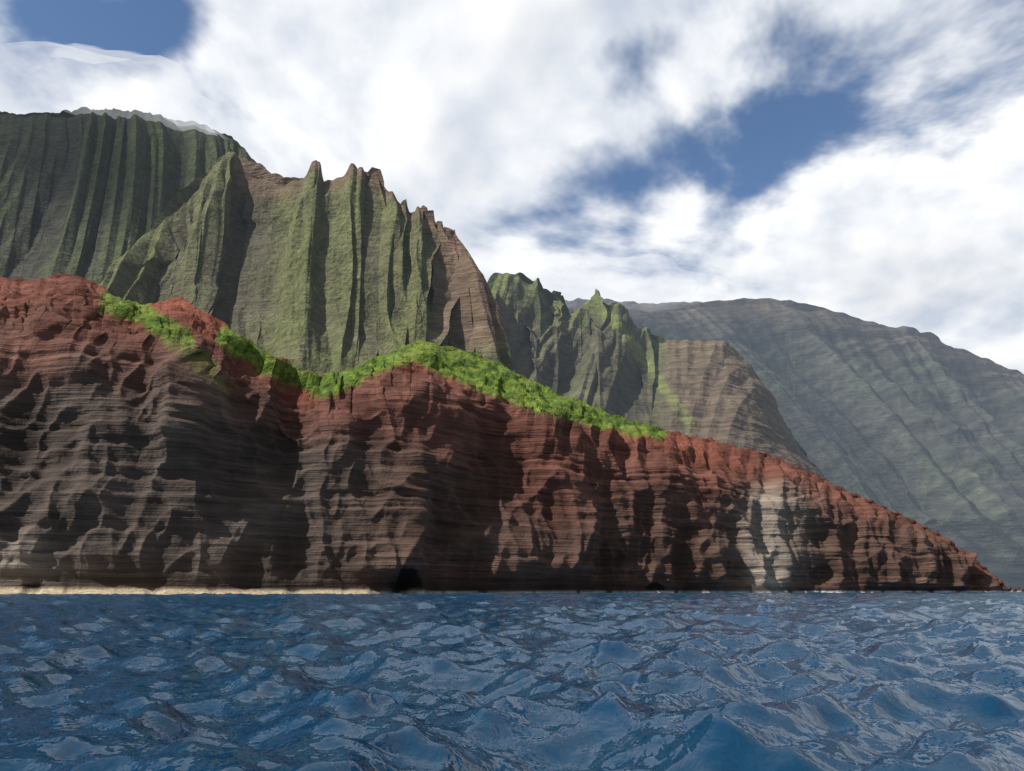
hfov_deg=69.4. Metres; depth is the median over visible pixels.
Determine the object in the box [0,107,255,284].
mountain summit
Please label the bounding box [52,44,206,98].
cloud
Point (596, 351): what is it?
ridges
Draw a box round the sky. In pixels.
[0,0,1023,373]
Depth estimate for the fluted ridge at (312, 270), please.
1260.85 m
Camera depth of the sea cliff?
627.93 m
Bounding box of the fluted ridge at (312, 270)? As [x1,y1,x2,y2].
[98,149,514,374]
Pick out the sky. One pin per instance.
(861, 159)
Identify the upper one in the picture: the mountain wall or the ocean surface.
the mountain wall
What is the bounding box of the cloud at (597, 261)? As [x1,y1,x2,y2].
[587,254,707,303]
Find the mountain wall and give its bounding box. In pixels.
[565,298,1023,588]
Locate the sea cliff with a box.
[0,273,1023,594]
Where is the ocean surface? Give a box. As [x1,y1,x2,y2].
[0,592,1023,770]
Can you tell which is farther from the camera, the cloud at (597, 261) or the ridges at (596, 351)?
the cloud at (597, 261)
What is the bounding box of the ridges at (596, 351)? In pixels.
[487,272,833,484]

